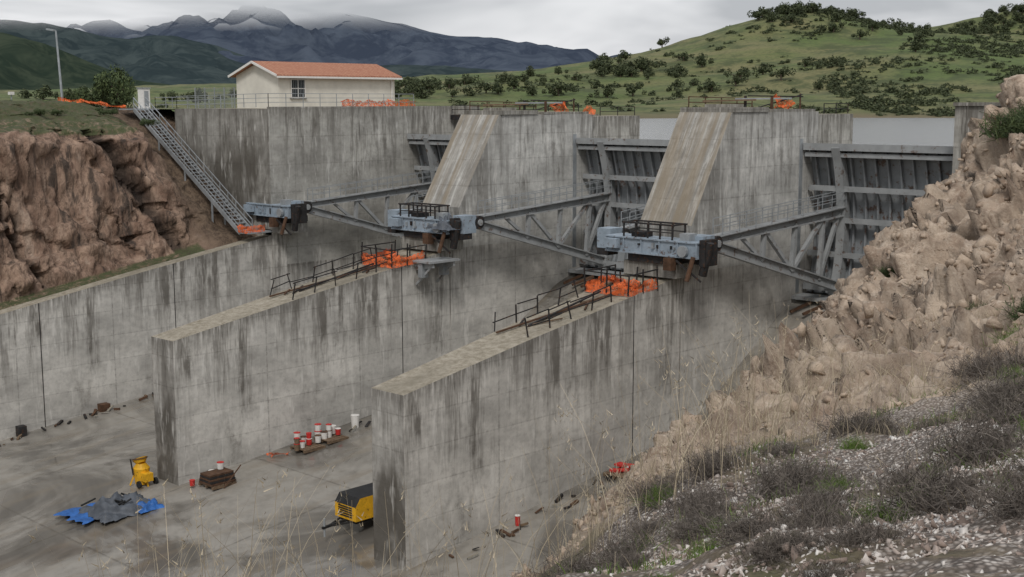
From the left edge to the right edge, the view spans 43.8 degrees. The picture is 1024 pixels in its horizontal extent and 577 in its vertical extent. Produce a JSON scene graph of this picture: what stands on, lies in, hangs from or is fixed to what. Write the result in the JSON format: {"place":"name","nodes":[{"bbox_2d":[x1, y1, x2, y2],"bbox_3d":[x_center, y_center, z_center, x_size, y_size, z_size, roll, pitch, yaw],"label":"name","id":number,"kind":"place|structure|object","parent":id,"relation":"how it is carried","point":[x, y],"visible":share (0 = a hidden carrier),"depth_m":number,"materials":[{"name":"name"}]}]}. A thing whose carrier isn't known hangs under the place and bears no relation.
{"place":"outdoors","nodes":[
{"label":"outdoors","id":0,"kind":"place"},
{"bbox_2d":[0,33,169,89],"bbox_3d":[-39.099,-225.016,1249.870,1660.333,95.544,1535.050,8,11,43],"label":"mountain range","id":1,"kind":"structure","parent":0,"point":[27,64],"depth_m":1412.85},
{"bbox_2d":[0,100,257,309],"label":"rock cliff","id":2,"kind":"structure","parent":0,"point":[95,196],"depth_m":70.47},
{"bbox_2d":[46,28,62,101],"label":"street lamp","id":3,"kind":"object","parent":2,"relation":"on","point":[60,81],"visible":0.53,"depth_m":84.83,"materials":[{"name":"metal"}]},
{"bbox_2d":[70,85,108,107],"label":"broadleaf tree","id":4,"kind":"object","parent":2,"relation":"on","point":[83,93],"visible":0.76,"depth_m":84.25,"materials":[{"name":"green plant"}]},
{"bbox_2d":[58,97,125,108],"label":"orange safety netting","id":5,"kind":"object","parent":2,"relation":"on","point":[102,103],"visible":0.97,"depth_m":80.36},
{"bbox_2d":[93,64,136,108],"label":"broadleaf tree","id":6,"kind":"object","parent":2,"relation":"on","point":[118,91],"visible":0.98,"depth_m":83.42,"materials":[{"name":"green plant"}]},
{"bbox_2d":[139,118,161,126],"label":"bank shrub","id":7,"kind":"object","parent":2,"relation":"on","point":[145,121],"visible":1,"depth_m":75.42,"materials":[{"name":"green plant"}]},
{"bbox_2d":[119,97,271,234],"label":"metal staircase","id":8,"kind":"structure","parent":2,"relation":"on","point":[225,202],"depth_m":75.81,"materials":[{"name":"metal"}]},
{"bbox_2d":[136,88,150,107],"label":"electrical cabinet","id":9,"kind":"object","parent":8,"relation":"on","point":[143,93],"visible":0.86,"depth_m":80.48,"materials":[{"name":"white metal"}]},
{"bbox_2d":[238,223,265,233],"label":"orange safety netting","id":10,"kind":"object","parent":8,"relation":"on","point":[259,227],"visible":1,"depth_m":72.22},
{"bbox_2d":[157,108,188,108],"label":"plateau ground","id":11,"kind":"structure","parent":0,"point":[172,108],"depth_m":93.07,"materials":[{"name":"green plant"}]},
{"bbox_2d":[155,97,221,107],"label":"platform railing","id":12,"kind":"object","parent":11,"relation":"on","point":[172,104],"visible":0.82,"depth_m":82.40,"materials":[{"name":"metal"}]},
{"bbox_2d":[194,87,235,107],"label":"chain link fence","id":13,"kind":"object","parent":11,"relation":"on","point":[217,95],"visible":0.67,"depth_m":83.81,"materials":[{"name":"metal"}]},
{"bbox_2d":[0,20,502,84],"bbox_3d":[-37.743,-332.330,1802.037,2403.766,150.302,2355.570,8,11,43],"label":"mountain range","id":14,"kind":"structure","parent":0,"point":[172,60],"depth_m":1920.27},
{"bbox_2d":[89,18,635,71],"bbox_3d":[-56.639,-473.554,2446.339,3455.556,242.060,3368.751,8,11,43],"label":"mountain range","id":15,"kind":"structure","parent":0,"point":[299,40],"depth_m":2523.84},
{"bbox_2d":[0,267,830,576],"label":"spillway floor","id":16,"kind":"structure","parent":0,"point":[48,473],"depth_m":51.48,"materials":[{"name":"concrete"}]},
{"bbox_2d":[54,503,99,524],"bbox_3d":[-17.061,9.095,52.792,2.548,0.195,3.286,8,11,43],"label":"blue tarpaulin","id":17,"kind":"object","parent":16,"relation":"on","point":[75,515],"visible":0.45,"depth_m":52.14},
{"bbox_2d":[79,491,150,523],"bbox_3d":[-16.217,8.778,52.555,2.427,0.793,2.692,8,11,43],"label":"tarpaulin heap","id":18,"kind":"object","parent":16,"relation":"on","point":[103,509],"visible":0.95,"depth_m":51.95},
{"bbox_2d":[0,234,272,440],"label":"training wall","id":19,"kind":"structure","parent":16,"relation":"on","point":[75,352],"depth_m":66.66,"materials":[{"name":"concrete"}]},
{"bbox_2d":[130,456,158,488],"bbox_3d":[-16.025,7.893,55.293,1.060,1.296,0.946,8,11,43],"label":"concrete mixer","id":20,"kind":"object","parent":16,"relation":"on","point":[142,474],"visible":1,"depth_m":55.08,"materials":[{"name":"yellow paint"}]},
{"bbox_2d":[137,498,165,513],"bbox_3d":[-15.028,8.910,52.647,1.173,0.329,1.375,8,11,43],"label":"blue tarpaulin","id":21,"kind":"object","parent":16,"relation":"on","point":[152,504],"visible":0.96,"depth_m":52.48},
{"bbox_2d":[189,461,240,489],"bbox_3d":[-12.762,7.969,54.528,1.786,0.933,1.641,8,11,43],"label":"pallet stack","id":22,"kind":"object","parent":16,"relation":"on","point":[221,476],"visible":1,"depth_m":54.30,"materials":[{"name":"wood"}]},
{"bbox_2d":[0,392,609,559],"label":"construction debris","id":23,"kind":"object","parent":16,"relation":"on","point":[21,430],"visible":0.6,"depth_m":60.68,"materials":[{"name":"metal"}]},
{"bbox_2d":[290,423,348,452],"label":"paint buckets","id":24,"kind":"object","parent":16,"relation":"on","point":[331,434],"visible":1,"depth_m":58.30,"materials":[{"name":"white plastic"}]},
{"bbox_2d":[175,106,479,293],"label":"abutment","id":25,"kind":"object","parent":16,"relation":"on","point":[271,155],"visible":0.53,"depth_m":76.24,"materials":[{"name":"concrete"}]},
{"bbox_2d":[243,199,307,234],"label":"trunnion girder","id":26,"kind":"object","parent":25,"relation":"attached to","point":[276,216],"visible":0.96,"depth_m":72.72,"materials":[{"name":"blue metal"}]},
{"bbox_2d":[176,93,413,107],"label":"platform railing","id":27,"kind":"object","parent":25,"relation":"on","point":[243,98],"visible":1,"depth_m":75.06,"materials":[{"name":"metal"}]},
{"bbox_2d":[236,65,394,107],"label":"walls","id":28,"kind":"structure","parent":25,"relation":"on","point":[252,81],"depth_m":81.26,"materials":[{"name":"beige paint"}]},
{"bbox_2d":[290,79,306,98],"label":"window","id":29,"kind":"structure","parent":28,"relation":"attached to","point":[298,85],"depth_m":79.91,"materials":[{"name":"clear glass"}]},
{"bbox_2d":[228,61,402,105],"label":"gutter","id":30,"kind":"object","parent":28,"relation":"attached to","point":[257,65],"visible":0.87,"depth_m":81.00,"materials":[{"name":"white plastic"}]},
{"bbox_2d":[231,61,401,77],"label":"roof","id":31,"kind":"structure","parent":28,"relation":"on","point":[321,69],"depth_m":82.29,"materials":[{"name":"tile"}]},
{"bbox_2d":[341,99,415,105],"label":"orange safety netting","id":32,"kind":"object","parent":25,"relation":"on","point":[371,102],"visible":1,"depth_m":78.60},
{"bbox_2d":[322,483,372,536],"bbox_3d":[-5.652,8.410,48.916,1.760,1.320,4.102,8,11,43],"label":"towable air compressor","id":33,"kind":"object","parent":16,"relation":"on","point":[359,499],"visible":0.46,"depth_m":48.21,"materials":[{"name":"yellow paint"}]},
{"bbox_2d":[351,414,359,427],"bbox_3d":[-7.440,6.292,60.468,0.410,0.600,0.410,8,11,43],"label":"plastic drum","id":34,"kind":"object","parent":16,"relation":"on","point":[354,419],"visible":0.99,"depth_m":60.32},
{"bbox_2d":[287,134,451,249],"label":"radial gate","id":35,"kind":"structure","parent":16,"relation":"on","point":[431,148],"depth_m":77.38,"materials":[{"name":"metal"}]},
{"bbox_2d":[151,110,639,485],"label":"concrete pier","id":36,"kind":"structure","parent":16,"relation":"on","point":[247,381],"depth_m":61.87,"materials":[{"name":"concrete"}]},
{"bbox_2d":[269,248,397,299],"bbox_3d":[-8.496,-0.772,61.073,2.029,1.773,6.920,8,11,43],"label":"scaffold railing","id":37,"kind":"object","parent":36,"relation":"on","point":[367,268],"visible":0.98,"depth_m":61.00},
{"bbox_2d":[361,248,424,267],"bbox_3d":[-5.865,-1.573,63.631,2.456,0.770,2.519,8,11,43],"label":"orange safety netting","id":38,"kind":"object","parent":36,"relation":"on","point":[420,256],"visible":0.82,"depth_m":62.94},
{"bbox_2d":[361,240,426,267],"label":"railing","id":39,"kind":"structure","parent":36,"relation":"on","point":[392,250],"depth_m":63.44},
{"bbox_2d":[389,212,462,253],"bbox_3d":[-3.950,-2.954,64.821,4.773,1.950,2.496,8,11,43],"label":"trunnion girder","id":40,"kind":"object","parent":36,"relation":"attached to","point":[417,232],"visible":0.94,"depth_m":64.36,"materials":[{"name":"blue metal"}]},
{"bbox_2d":[398,202,449,218],"bbox_3d":[-4.478,-3.970,64.828,2.800,0.655,0.990,8,11,43],"label":"girder handrail","id":41,"kind":"object","parent":40,"relation":"on","point":[425,205],"visible":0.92,"depth_m":64.68,"materials":[{"name":"metal"}]},
{"bbox_2d":[426,212,461,230],"bbox_3d":[-3.258,-3.383,63.396,1.777,0.829,1.368,8,11,43],"label":"tarpaulin cover","id":42,"kind":"object","parent":40,"relation":"on","point":[444,224],"visible":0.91,"depth_m":62.95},
{"bbox_2d":[413,257,459,284],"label":"bracket platform","id":43,"kind":"structure","parent":36,"relation":"attached to","point":[423,267],"depth_m":63.08,"materials":[{"name":"grey paint"}]},
{"bbox_2d":[469,101,535,109],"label":"pier railing","id":44,"kind":"object","parent":36,"relation":"on","point":[503,106],"visible":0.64,"depth_m":69.21,"materials":[{"name":"metal"}]},
{"bbox_2d":[483,98,574,111],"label":"timber and steel stack","id":45,"kind":"object","parent":36,"relation":"on","point":[524,103],"visible":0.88,"depth_m":69.38,"materials":[{"name":"wood"}]},
{"bbox_2d":[549,101,567,111],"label":"orange safety netting","id":46,"kind":"object","parent":36,"relation":"on","point":[563,107],"visible":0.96,"depth_m":70.09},
{"bbox_2d":[453,138,669,287],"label":"radial gate","id":47,"kind":"structure","parent":16,"relation":"on","point":[621,175],"depth_m":69.06,"materials":[{"name":"metal"}]},
{"bbox_2d":[371,107,852,570],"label":"concrete pier","id":48,"kind":"structure","parent":16,"relation":"on","point":[454,424],"depth_m":51.86,"materials":[{"name":"concrete"}]},
{"bbox_2d":[492,280,612,336],"bbox_3d":[1.957,0.705,51.263,2.031,1.548,6.422,8,11,43],"label":"scaffold railing","id":49,"kind":"object","parent":48,"relation":"on","point":[568,307],"visible":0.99,"depth_m":50.84,"materials":[{"name":"metal"}]},
{"bbox_2d":[583,264,657,295],"bbox_3d":[4.618,-0.444,53.836,2.476,1.087,2.050,8,11,43],"label":"railing","id":50,"kind":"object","parent":48,"relation":"on","point":[620,275],"depth_m":53.73,"materials":[{"name":"metal"}]},
{"bbox_2d":[586,275,656,296],"bbox_3d":[4.688,-0.173,53.917,2.454,0.678,2.312,8,11,43],"label":"orange safety netting","id":51,"kind":"object","parent":48,"relation":"on","point":[590,284],"visible":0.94,"depth_m":53.21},
{"bbox_2d":[608,275,639,288],"bbox_3d":[4.575,-0.284,53.892,0.489,0.591,2.699,-4,9,-22],"label":"orange safety netting","id":52,"kind":"object","parent":48,"relation":"attached to","point":[613,279],"visible":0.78,"depth_m":53.68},
{"bbox_2d":[604,231,717,282],"bbox_3d":[6.641,-1.513,54.803,5.473,1.950,2.496,8,11,43],"label":"trunnion girder","id":53,"kind":"object","parent":48,"relation":"attached to","point":[668,256],"visible":0.98,"depth_m":54.17,"materials":[{"name":"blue metal"}]},
{"bbox_2d":[622,219,687,239],"bbox_3d":[6.114,-2.528,54.810,2.800,0.655,0.990,8,11,43],"label":"girder handrail","id":54,"kind":"object","parent":53,"relation":"on","point":[648,228],"visible":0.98,"depth_m":54.66,"materials":[{"name":"metal"}]},
{"bbox_2d":[688,96,752,106],"bbox_3d":[9.875,-8.757,60.112,0.040,0.600,5.240,8,11,43],"label":"pier railing","id":55,"kind":"object","parent":48,"relation":"on","point":[751,103],"visible":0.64,"depth_m":59.68,"materials":[{"name":"metal"}]},
{"bbox_2d":[703,94,802,108],"bbox_3d":[11.387,-8.711,59.378,3.001,0.744,5.430,8,11,43],"label":"timber and steel stack","id":56,"kind":"object","parent":48,"relation":"on","point":[745,99],"visible":0.82,"depth_m":59.53,"materials":[{"name":"wood"}]},
{"bbox_2d":[603,462,634,478],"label":"fuel cans","id":57,"kind":"object","parent":16,"relation":"on","point":[619,465],"visible":0.49,"depth_m":51.66,"materials":[{"name":"red plastic"}]},
{"bbox_2d":[688,143,952,317],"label":"radial gate","id":58,"kind":"structure","parent":16,"relation":"on","point":[864,193],"depth_m":59.45,"materials":[{"name":"metal"}]},
{"bbox_2d":[0,11,1023,117],"bbox_3d":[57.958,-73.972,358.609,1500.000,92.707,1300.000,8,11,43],"label":"ground","id":59,"kind":"structure","parent":0,"point":[734,56],"depth_m":313.62,"materials":[{"name":"green plant"}]},
{"bbox_2d":[17,0,1023,103],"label":"distant trees","id":60,"kind":"object","parent":59,"relation":"on","point":[603,65],"visible":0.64,"depth_m":328.77,"materials":[{"name":"green plant"}]},
{"bbox_2d":[106,8,1023,116],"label":"maquis shrubs","id":61,"kind":"object","parent":59,"relation":"on","point":[862,102],"visible":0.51,"depth_m":290.74,"materials":[{"name":"green plant"}]},
{"bbox_2d":[0,0,1023,55],"label":"sky","id":62,"kind":"structure","parent":0,"point":[598,27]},
{"bbox_2d":[506,80,1023,576],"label":"bank terrain","id":63,"kind":"structure","parent":0,"point":[998,214],"depth_m":23.07,"materials":[{"name":"stone"}]},
{"bbox_2d":[29,458,591,576],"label":"tall dry grass","id":64,"kind":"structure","parent":63,"relation":"on","point":[248,564],"depth_m":12.14,"materials":[{"name":"plant"}]},
{"bbox_2d":[509,521,607,576],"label":"dry shrub","id":65,"kind":"object","parent":63,"relation":"on","point":[585,567],"visible":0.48,"depth_m":12.31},
{"bbox_2d":[567,518,674,572],"bbox_3d":[1.011,2.244,11.107,1.134,0.478,1.078,-3,9,-19],"label":"dry shrub","id":66,"kind":"object","parent":63,"relation":"on","point":[612,549],"visible":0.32,"depth_m":11.13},
{"bbox_2d":[585,538,659,571],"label":"dry shrub","id":67,"kind":"object","parent":63,"relation":"on","point":[624,562],"visible":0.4,"depth_m":10.39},
{"bbox_2d":[608,508,667,545],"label":"dry shrub","id":68,"kind":"object","parent":63,"relation":"on","point":[645,524],"visible":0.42,"depth_m":11.94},
{"bbox_2d":[607,468,691,510],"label":"dry shrub","id":69,"kind":"object","parent":63,"relation":"on","point":[657,484],"visible":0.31,"depth_m":13.76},
{"bbox_2d":[630,481,679,509],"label":"green shrub","id":70,"kind":"object","parent":63,"relation":"on","point":[655,498],"visible":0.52,"depth_m":13.43,"materials":[{"name":"green plant"}]},
{"bbox_2d":[403,281,925,576],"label":"tall dry grass","id":71,"kind":"structure","parent":63,"relation":"on","point":[723,427],"depth_m":14.19,"materials":[{"name":"plant"}]},
{"bbox_2d":[646,464,691,483],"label":"dry shrub","id":72,"kind":"object","parent":63,"relation":"on","point":[666,470],"visible":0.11,"depth_m":16.01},
{"bbox_2d":[636,506,725,550],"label":"dry shrub","id":73,"kind":"object","parent":63,"relation":"on","point":[688,528],"visible":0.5,"depth_m":10.69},
{"bbox_2d":[629,467,753,522],"bbox_3d":[1.798,2.017,11.999,1.407,0.490,1.390,-2,8,-10],"label":"dry shrub","id":74,"kind":"object","parent":63,"relation":"on","point":[691,497],"visible":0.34,"depth_m":12.06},
{"bbox_2d":[679,529,718,558],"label":"green shrub","id":75,"kind":"object","parent":63,"relation":"on","point":[698,548],"visible":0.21,"depth_m":9.66,"materials":[{"name":"green plant"}]},
{"bbox_2d":[667,478,748,528],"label":"dry shrub","id":76,"kind":"object","parent":63,"relation":"on","point":[722,506],"visible":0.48,"depth_m":11.00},
{"bbox_2d":[659,436,771,484],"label":"dry shrub","id":77,"kind":"object","parent":63,"relation":"on","point":[712,469],"visible":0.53,"depth_m":13.39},
{"bbox_2d":[488,292,1023,576],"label":"dry grass","id":78,"kind":"structure","parent":63,"relation":"on","point":[901,366],"depth_m":18.25,"materials":[{"name":"plant"}]},
{"bbox_2d":[670,492,846,553],"bbox_3d":[1.389,1.379,7.533,1.125,0.359,0.934,6,11,38],"label":"dry shrub","id":79,"kind":"object","parent":63,"relation":"on","point":[742,530],"visible":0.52,"depth_m":7.49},
{"bbox_2d":[699,514,823,576],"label":"dry shrub","id":80,"kind":"object","parent":63,"relation":"on","point":[762,553],"visible":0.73,"depth_m":6.58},
{"bbox_2d":[522,81,1023,569],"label":"rubble","id":81,"kind":"object","parent":63,"relation":"on","point":[926,356],"visible":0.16,"depth_m":22.27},
{"bbox_2d":[745,433,810,459],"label":"dry shrub","id":82,"kind":"object","parent":63,"relation":"on","point":[790,450],"visible":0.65,"depth_m":13.25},
{"bbox_2d":[548,81,1023,558],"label":"loose rocks","id":83,"kind":"object","parent":63,"relation":"on","point":[994,264],"visible":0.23,"depth_m":29.45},
{"bbox_2d":[732,449,845,489],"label":"dry shrub","id":84,"kind":"object","parent":63,"relation":"on","point":[774,468],"visible":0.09,"depth_m":11.96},
{"bbox_2d":[744,516,850,562],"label":"dry shrub","id":85,"kind":"object","parent":63,"relation":"on","point":[801,539],"visible":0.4,"depth_m":6.66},
{"bbox_2d":[709,434,899,507],"bbox_3d":[2.509,1.666,10.984,1.720,0.609,1.699,6,10,37],"label":"dry shrub","id":86,"kind":"object","parent":63,"relation":"on","point":[792,476],"visible":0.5,"depth_m":11.01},
{"bbox_2d":[770,475,846,514],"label":"dry shrub","id":87,"kind":"object","parent":63,"relation":"on","point":[800,495],"visible":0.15,"depth_m":9.65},
{"bbox_2d":[599,364,1023,573],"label":"dry grass","id":88,"kind":"structure","parent":63,"relation":"on","point":[817,444],"depth_m":13.34,"materials":[{"name":"plant"}]},
{"bbox_2d":[731,472,912,541],"bbox_3d":[1.836,1.352,7.445,1.081,0.405,1.094,3,9,22],"label":"dry shrub","id":89,"kind":"object","parent":63,"relation":"on","point":[832,514],"visible":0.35,"depth_m":7.47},
{"bbox_2d":[766,458,878,518],"bbox_3d":[2.215,1.459,8.841,0.924,0.392,0.972,2,9,15],"label":"dry shrub","id":90,"kind":"object","parent":63,"relation":"on","point":[845,498],"visible":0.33,"depth_m":8.91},
{"bbox_2d":[806,469,859,492],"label":"green shrub","id":91,"kind":"object","parent":63,"relation":"on","point":[840,482],"visible":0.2,"depth_m":10.46,"materials":[{"name":"green plant"}]},
{"bbox_2d":[776,544,902,576],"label":"dry shrub","id":92,"kind":"object","parent":63,"relation":"on","point":[825,573],"visible":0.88,"depth_m":5.74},
{"bbox_2d":[825,429,875,452],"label":"green shrub","id":93,"kind":"object","parent":63,"relation":"on","point":[852,445],"visible":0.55,"depth_m":13.08,"materials":[{"name":"green plant"}]},
{"bbox_2d":[768,500,934,560],"bbox_3d":[1.747,1.241,6.483,0.898,0.347,0.746,-2,8,-11],"label":"dry shrub","id":94,"kind":"object","parent":63,"relation":"on","point":[856,535],"visible":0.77,"depth_m":6.48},
{"bbox_2d":[801,394,925,446],"bbox_3d":[4.112,1.516,14.245,1.796,0.628,1.491,1,8,7],"label":"dry shrub","id":95,"kind":"object","parent":63,"relation":"on","point":[867,420],"visible":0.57,"depth_m":14.29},
{"bbox_2d":[828,485,926,522],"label":"green shrub","id":96,"kind":"object","parent":63,"relation":"on","point":[879,514],"visible":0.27,"depth_m":7.44,"materials":[{"name":"green plant"}]},
{"bbox_2d":[870,265,889,279],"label":"leafy shrub","id":97,"kind":"object","parent":63,"relation":"on","point":[883,271],"visible":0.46,"depth_m":39.41,"materials":[{"name":"green plant"}]},
{"bbox_2d":[848,457,947,492],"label":"dry shrub","id":98,"kind":"object","parent":63,"relation":"on","point":[884,479],"visible":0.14,"depth_m":9.41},
{"bbox_2d":[828,431,1023,526],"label":"dry shrub","id":99,"kind":"object","parent":63,"relation":"on","point":[928,503],"visible":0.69,"depth_m":7.39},
{"bbox_2d":[908,414,945,430],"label":"dry shrub","id":100,"kind":"object","parent":63,"relation":"on","point":[923,426],"visible":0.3,"depth_m":13.42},
{"bbox_2d":[888,390,1023,470],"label":"dry shrub","id":101,"kind":"object","parent":63,"relation":"on","point":[971,443],"visible":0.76,"depth_m":9.49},
{"bbox_2d":[901,452,1023,540],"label":"dry shrub","id":102,"kind":"object","parent":63,"relation":"on","point":[1010,501],"visible":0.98,"depth_m":6.26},
{"bbox_2d":[933,348,1001,385],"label":"dry shrub","id":103,"kind":"object","parent":63,"relation":"on","point":[973,373],"visible":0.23,"depth_m":17.84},
{"bbox_2d":[915,353,1023,417],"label":"dry shrub","id":104,"kind":"object","parent":63,"relation":"on","point":[993,388],"visible":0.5,"depth_m":14.07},
{"bbox_2d":[922,377,1023,433],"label":"dry shrub","id":105,"kind":"object","parent":63,"relation":"on","point":[989,402],"visible":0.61,"depth_m":11.41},
{"bbox_2d":[953,102,998,163],"bbox_3d":[21.968,-1.107,57.042,2.250,14.300,6.700,8,11,43],"label":"abutment","id":106,"kind":"object","parent":63,"relation":"on","point":[967,114],"visible":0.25,"depth_m":54.18,"materials":[{"name":"concrete"}]},
{"bbox_2d":[930,334,1023,384],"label":"dry shrub","id":107,"kind":"object","parent":63,"relation":"on","point":[1009,359],"visible":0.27,"depth_m":16.14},
{"bbox_2d":[966,430,1023,488],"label":"dry shrub","id":108,"kind":"object","parent":63,"relation":"on","point":[1017,460],"visible":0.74,"depth_m":7.48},
{"bbox_2d":[974,109,1023,149],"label":"leafy shrub","id":109,"kind":"object","parent":63,"relation":"on","point":[1011,130],"visible":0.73,"depth_m":41.72,"materials":[{"name":"green plant"}]},
{"bbox_2d":[979,88,1023,127],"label":"leafy shrub","id":110,"kind":"object","parent":63,"relation":"on","point":[1018,114],"visible":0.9,"depth_m":42.24,"materials":[{"name":"green plant"}]},
{"bbox_2d":[982,311,1023,343],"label":"green shrub","id":111,"kind":"object","parent":63,"relation":"on","point":[1008,334],"visible":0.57,"depth_m":20.06,"materials":[{"name":"green plant"}]},
{"bbox_2d":[1002,376,1023,428],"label":"dry shrub","id":112,"kind":"object","parent":63,"relation":"on","point":[1019,407],"visible":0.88,"depth_m":10.60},
{"bbox_2d":[551,400,1023,576],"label":"gravel","id":113,"kind":"structure","parent":0,"point":[723,566],"depth_m":6.93,"materials":[{"name":"gravel"}]},
{"bbox_2d":[555,364,1023,574],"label":"green grass","id":114,"kind":"structure","parent":0,"point":[692,553],"depth_m":10.64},
{"bbox_2d":[640,118,954,145],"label":"lake water","id":115,"kind":"structure","parent":0,"point":[913,131],"depth_m":121.93,"materials":[{"name":"grey liquid"}]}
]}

